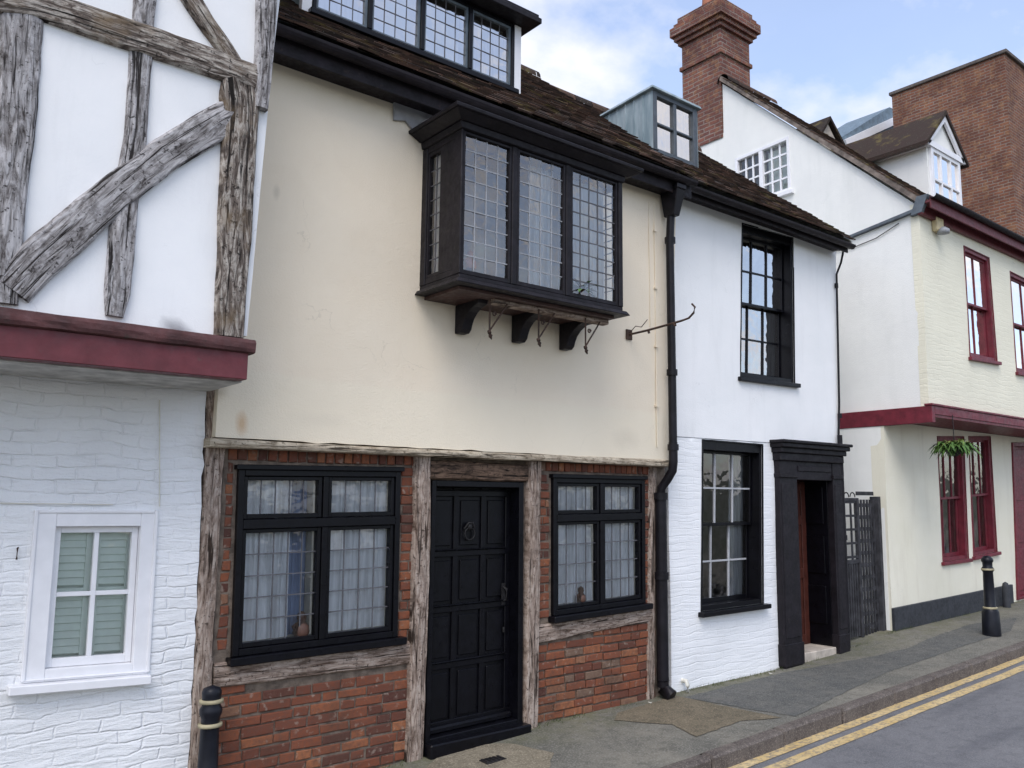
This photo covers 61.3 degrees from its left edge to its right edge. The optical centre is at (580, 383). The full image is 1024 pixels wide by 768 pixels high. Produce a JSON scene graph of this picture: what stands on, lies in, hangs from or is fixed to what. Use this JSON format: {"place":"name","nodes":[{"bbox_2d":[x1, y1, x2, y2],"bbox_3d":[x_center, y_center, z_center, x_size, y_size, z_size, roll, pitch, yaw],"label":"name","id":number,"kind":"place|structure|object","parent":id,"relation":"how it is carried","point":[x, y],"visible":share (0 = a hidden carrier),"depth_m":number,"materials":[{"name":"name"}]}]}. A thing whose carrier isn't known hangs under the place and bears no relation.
{"place":"outdoors","nodes":[
{"label":"outdoors","id":0,"kind":"place"},
{"bbox_2d":[384,600,1023,767],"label":"pavement","id":1,"kind":"structure","parent":0,"point":[603,738],"depth_m":7.38,"materials":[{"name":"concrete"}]},
{"bbox_2d":[0,0,279,767],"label":"timber framed house","id":2,"kind":"structure","parent":1,"relation":"on","point":[132,138],"depth_m":5.13,"materials":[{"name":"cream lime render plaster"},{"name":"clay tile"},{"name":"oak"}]},
{"bbox_2d":[6,510,158,696],"bbox_3d":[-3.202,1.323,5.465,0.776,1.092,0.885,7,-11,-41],"label":"window","id":3,"kind":"structure","parent":2,"relation":"in","point":[91,581],"depth_m":5.25,"materials":[{"name":"white paint"}]},
{"bbox_2d":[197,685,223,767],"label":"bollard","id":4,"kind":"object","parent":1,"relation":"on","point":[210,712],"visible":1,"depth_m":5.41,"materials":[{"name":"black metal"}]},
{"bbox_2d":[188,0,698,767],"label":"cream house","id":5,"kind":"structure","parent":1,"relation":"on","point":[484,408],"depth_m":6.87,"materials":[{"name":"paint"}]},
{"bbox_2d":[243,480,291,640],"bbox_3d":[-2.197,1.218,5.997,0.357,1.130,0.043,7,-11,-41],"label":"net curtain","id":6,"kind":"object","parent":5,"relation":"hanging from","point":[265,560],"visible":0.69,"depth_m":6.00,"materials":[{"name":"fabric"}]},
{"bbox_2d":[287,481,306,634],"bbox_3d":[-2.063,1.244,6.203,0.302,1.131,0.048,7,-11,-41],"label":"drape","id":7,"kind":"object","parent":5,"relation":"hanging from","point":[295,546],"visible":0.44,"depth_m":6.21,"materials":[{"name":"blue fabric"}]},
{"bbox_2d":[291,611,309,635],"bbox_3d":[-1.979,1.699,6.103,0.113,0.170,0.117,0,-8,-3],"label":"figurine","id":8,"kind":"object","parent":5,"relation":"on","point":[302,629],"visible":0.98,"depth_m":6.07,"materials":[{"name":"brown ceramic"}]},
{"bbox_2d":[225,464,406,666],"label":"window","id":9,"kind":"structure","parent":5,"relation":"in","point":[318,521],"depth_m":6.17,"materials":[{"name":"black paint"}]},
{"bbox_2d":[328,481,386,630],"bbox_3d":[-1.699,1.273,6.444,0.595,1.136,0.043,7,-11,-42],"label":"net curtain","id":10,"kind":"object","parent":5,"relation":"hanging from","point":[351,556],"visible":0.63,"depth_m":6.46,"materials":[{"name":"fabric"}]},
{"bbox_2d":[433,155,440,272],"bbox_3d":[-1.083,-1.355,6.826,0.023,1.080,0.280,7,-11,-41],"label":"net curtain","id":11,"kind":"object","parent":5,"relation":"hanging from","point":[438,210],"visible":0.17,"depth_m":6.91,"materials":[{"name":"fabric"}]},
{"bbox_2d":[464,250,476,270],"bbox_3d":[-0.847,-0.958,6.631,0.100,0.150,0.104,1,-8,-5],"label":"figurine","id":12,"kind":"object","parent":5,"relation":"on","point":[468,263],"visible":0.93,"depth_m":6.60,"materials":[{"name":"white ceramic"}]},
{"bbox_2d":[430,487,510,734],"bbox_3d":[-0.922,1.827,7.112,0.851,1.930,0.119,7,-11,-41],"label":"door","id":13,"kind":"structure","parent":5,"relation":"in","point":[470,678],"depth_m":7.13,"materials":[{"name":"black paint"}]},
{"bbox_2d":[408,101,643,353],"bbox_3d":[-0.406,-1.189,7.231,2.003,1.796,0.709,7,-11,-41],"label":"oriel window","id":14,"kind":"structure","parent":5,"relation":"in","point":[486,157],"depth_m":7.03,"materials":[{"name":"black paint"}]},
{"bbox_2d":[528,165,552,287],"bbox_3d":[-0.340,-1.297,7.242,0.260,1.080,0.048,7,-11,-41],"label":"net curtain","id":15,"kind":"object","parent":5,"relation":"hanging from","point":[535,223],"visible":0.69,"depth_m":7.25,"materials":[{"name":"fabric"}]},
{"bbox_2d":[558,486,593,603],"bbox_3d":[-0.071,1.471,7.883,0.536,1.102,0.044,7,-10,-39],"label":"net curtain","id":16,"kind":"object","parent":5,"relation":"hanging from","point":[571,578],"visible":0.64,"depth_m":7.88,"materials":[{"name":"fabric"}]},
{"bbox_2d":[558,175,603,298],"bbox_3d":[0.017,-1.253,7.560,0.540,1.080,0.042,7,-10,-40],"label":"net curtain","id":17,"kind":"object","parent":5,"relation":"hanging from","point":[584,236],"visible":0.48,"depth_m":7.62,"materials":[{"name":"fabric"}]},
{"bbox_2d":[577,586,585,601],"bbox_3d":[0.006,1.920,7.857,0.094,0.140,0.098,1,-8,-5],"label":"figurine","id":18,"kind":"object","parent":5,"relation":"on","point":[581,597],"visible":0.96,"depth_m":7.83,"materials":[{"name":"brown ceramic"}]},
{"bbox_2d":[573,278,599,297],"bbox_3d":[-0.011,-0.800,7.374,0.336,0.188,0.398,-2,-8,15],"label":"potted plant","id":19,"kind":"object","parent":5,"relation":"on","point":[582,289],"visible":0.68,"depth_m":7.36,"materials":[{"name":"green plant"}]},
{"bbox_2d":[548,474,652,622],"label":"window","id":20,"kind":"structure","parent":5,"relation":"in","point":[599,606],"depth_m":7.98,"materials":[{"name":"black paint"}]},
{"bbox_2d":[605,487,633,597],"bbox_3d":[0.344,1.515,8.248,0.528,1.092,0.043,7,-11,-41],"label":"net curtain","id":21,"kind":"object","parent":5,"relation":"hanging from","point":[616,545],"visible":0.56,"depth_m":8.27,"materials":[{"name":"fabric"}]},
{"bbox_2d":[626,303,695,339],"bbox_3d":[0.757,-0.585,8.086,0.080,0.222,0.863,7,-11,-41],"label":"sign bracket","id":22,"kind":"object","parent":5,"relation":"attached to","point":[629,333],"visible":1,"depth_m":8.16,"materials":[{"name":"metal"}]},
{"bbox_2d":[426,743,553,767],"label":"concrete patch","id":23,"kind":"object","parent":1,"relation":"on","point":[517,756],"visible":0.9,"depth_m":6.51,"materials":[{"name":"grey concrete"}]},
{"bbox_2d":[479,755,506,764],"bbox_3d":[-0.658,2.836,6.475,0.180,0.036,0.110,7,-11,-41],"label":"drain cover","id":24,"kind":"object","parent":23,"relation":"on","point":[491,760],"visible":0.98,"depth_m":6.45,"materials":[{"name":"black metal"}]},
{"bbox_2d":[379,611,978,767],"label":"wall foot weeds","id":25,"kind":"object","parent":1,"relation":"on","point":[910,627],"depth_m":8.80,"materials":[{"name":"green plant"}]},
{"bbox_2d":[615,696,780,735],"bbox_3d":[0.964,2.942,7.610,1.178,0.052,1.119,7,-11,-41],"label":"brown paving patch","id":26,"kind":"object","parent":1,"relation":"on","point":[694,717],"visible":0.99,"depth_m":7.65,"materials":[{"name":"beige concrete"}]},
{"bbox_2d":[550,84,855,691],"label":"white house","id":27,"kind":"structure","parent":1,"relation":"on","point":[757,357],"depth_m":9.87,"materials":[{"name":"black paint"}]},
{"bbox_2d":[681,678,689,691],"bbox_3d":[1.043,2.981,8.515,0.044,0.121,0.102,7,-11,-41],"label":"waste outlet","id":28,"kind":"object","parent":27,"relation":"attached to","point":[686,682],"visible":1,"depth_m":8.49,"materials":[{"name":"plastic"}]},
{"bbox_2d":[698,439,771,617],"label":"window","id":29,"kind":"structure","parent":27,"relation":"in","point":[715,525],"depth_m":9.71,"materials":[{"name":"black paint"}]},
{"bbox_2d":[728,456,742,594],"bbox_3d":[1.750,1.607,9.717,0.325,1.586,0.032,7,-11,-41],"label":"net curtain","id":30,"kind":"object","parent":27,"relation":"hanging from","point":[735,551],"visible":0.87,"depth_m":9.73,"materials":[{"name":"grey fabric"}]},
{"bbox_2d":[738,223,800,387],"bbox_3d":[2.146,-0.923,10.212,1.186,1.918,0.280,7,-11,-41],"label":"window","id":31,"kind":"structure","parent":27,"relation":"in","point":[767,325],"depth_m":10.39,"materials":[{"name":"black paint"}]},
{"bbox_2d":[797,481,809,644],"bbox_3d":[2.528,2.186,10.503,0.751,1.992,0.080,7,-11,-41],"label":"door","id":32,"kind":"structure","parent":27,"relation":"in","point":[800,484],"depth_m":10.67,"materials":[{"name":"brown wood"}]},
{"bbox_2d":[685,618,1015,715],"bbox_3d":[3.833,3.163,10.083,6.669,0.246,1.117,7,-11,-41],"label":"dark paving patch","id":33,"kind":"object","parent":1,"relation":"on","point":[794,693],"visible":0.94,"depth_m":8.98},
{"bbox_2d":[981,556,1001,636],"bbox_3d":[5.313,2.743,11.173,0.230,1.010,0.230,7,-11,-41],"label":"bollard","id":34,"kind":"object","parent":33,"relation":"on","point":[991,624],"visible":1,"depth_m":11.11,"materials":[{"name":"black metal"}]},
{"bbox_2d":[1002,582,1010,607],"bbox_3d":[6.595,3.269,13.321,0.120,0.400,0.120,7,-11,-41],"label":"guard stone","id":35,"kind":"object","parent":1,"relation":"on","point":[1006,601],"visible":0.97,"depth_m":13.28,"materials":[{"name":"grey stone"}]},
{"bbox_2d":[509,0,1023,128],"label":"sky","id":36,"kind":"structure","parent":0,"point":[842,60],"materials":[{"name":"blue"}]},
{"bbox_2d":[748,661,1023,767],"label":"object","id":37,"kind":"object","parent":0,"point":[982,727],"depth_m":7.28,"materials":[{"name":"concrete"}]},
{"bbox_2d":[662,641,1023,767],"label":"kerb","id":38,"kind":"structure","parent":37,"relation":"on","point":[749,748],"depth_m":7.78,"materials":[{"name":"stone"}]},
{"bbox_2d":[729,656,1023,767],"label":"yellow line","id":39,"kind":"object","parent":37,"relation":"on","point":[811,739],"visible":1,"depth_m":7.91,"materials":[{"name":"paint"}]},
{"bbox_2d":[764,664,1023,767],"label":"yellow line","id":40,"kind":"object","parent":37,"relation":"on","point":[800,757],"visible":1,"depth_m":7.77,"materials":[{"name":"paint"}]},
{"bbox_3d":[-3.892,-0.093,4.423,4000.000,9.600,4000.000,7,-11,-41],"label":"ground","id":41,"kind":"structure","parent":0,"visible":0},
{"bbox_2d":[670,0,1023,630],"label":"red trimmed house","id":42,"kind":"structure","parent":41,"relation":"on","point":[931,302],"depth_m":12.51,"materials":[{"name":"beige paint"}]},
{"bbox_2d":[735,136,793,196],"bbox_3d":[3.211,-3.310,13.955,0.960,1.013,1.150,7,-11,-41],"label":"window","id":43,"kind":"structure","parent":42,"relation":"in","point":[753,165],"depth_m":13.69,"materials":[{"name":"white paint"}]},
{"bbox_2d":[768,146,787,191],"bbox_3d":[3.162,-3.367,13.593,0.006,0.766,0.441,7,-11,-41],"label":"blind","id":44,"kind":"object","parent":42,"relation":"attached to","point":[777,172],"visible":0.51,"depth_m":13.62,"materials":[{"name":"white paint"}]},
{"bbox_2d":[797,116,845,149],"bbox_3d":[4.791,-4.871,18.115,1.186,1.292,1.080,7,-11,-41],"label":"gabled dormer","id":45,"kind":"object","parent":42,"relation":"on","point":[826,125],"visible":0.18,"depth_m":17.91,"materials":[{"name":"wood"}]},
{"bbox_2d":[845,491,886,637],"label":"passage gate","id":46,"kind":"structure","parent":42,"relation":"attached to","point":[860,608],"depth_m":11.28,"materials":[{"name":"paint"}]},
{"bbox_2d":[926,415,981,457],"bbox_3d":[4.995,0.707,11.451,0.642,0.593,0.720,7,-11,-41],"label":"hanging basket","id":47,"kind":"object","parent":42,"relation":"hanging from","point":[956,447],"visible":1,"depth_m":11.31,"materials":[{"name":"green metal"}]},
{"bbox_2d":[937,436,972,565],"bbox_3d":[5.508,1.709,12.831,0.963,1.909,0.200,7,-11,-41],"label":"window","id":48,"kind":"structure","parent":42,"relation":"in","point":[959,468],"depth_m":12.98,"materials":[{"name":"red paint"}]},
{"bbox_2d":[939,436,1001,559],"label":"window","id":49,"kind":"structure","parent":42,"relation":"in","point":[984,477],"depth_m":13.65,"materials":[{"name":"red paint"}]},
{"bbox_2d":[963,245,1001,364],"bbox_3d":[5.849,-1.125,12.675,1.007,1.694,0.195,7,-11,-41],"label":"window","id":50,"kind":"structure","parent":42,"relation":"in","point":[981,332],"depth_m":12.81,"materials":[{"name":"red paint"}]},
{"bbox_2d":[1010,271,1023,375],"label":"window","id":51,"kind":"structure","parent":42,"relation":"in","point":[1016,283],"depth_m":13.73,"materials":[{"name":"red paint"}]},
{"bbox_2d":[1011,442,1023,599],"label":"door","id":52,"kind":"structure","parent":42,"relation":"in","point":[1017,448],"depth_m":14.40,"materials":[{"name":"red paint"}]},
{"bbox_2d":[837,107,892,143],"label":"slate roofed house","id":53,"kind":"structure","parent":41,"relation":"on","point":[880,121],"depth_m":20.88,"materials":[{"name":"white paint"}]},
{"bbox_2d":[889,48,1023,236],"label":"tall brick house","id":54,"kind":"structure","parent":41,"relation":"on","point":[980,101],"depth_m":18.34,"materials":[{"name":"brick"}]}
]}

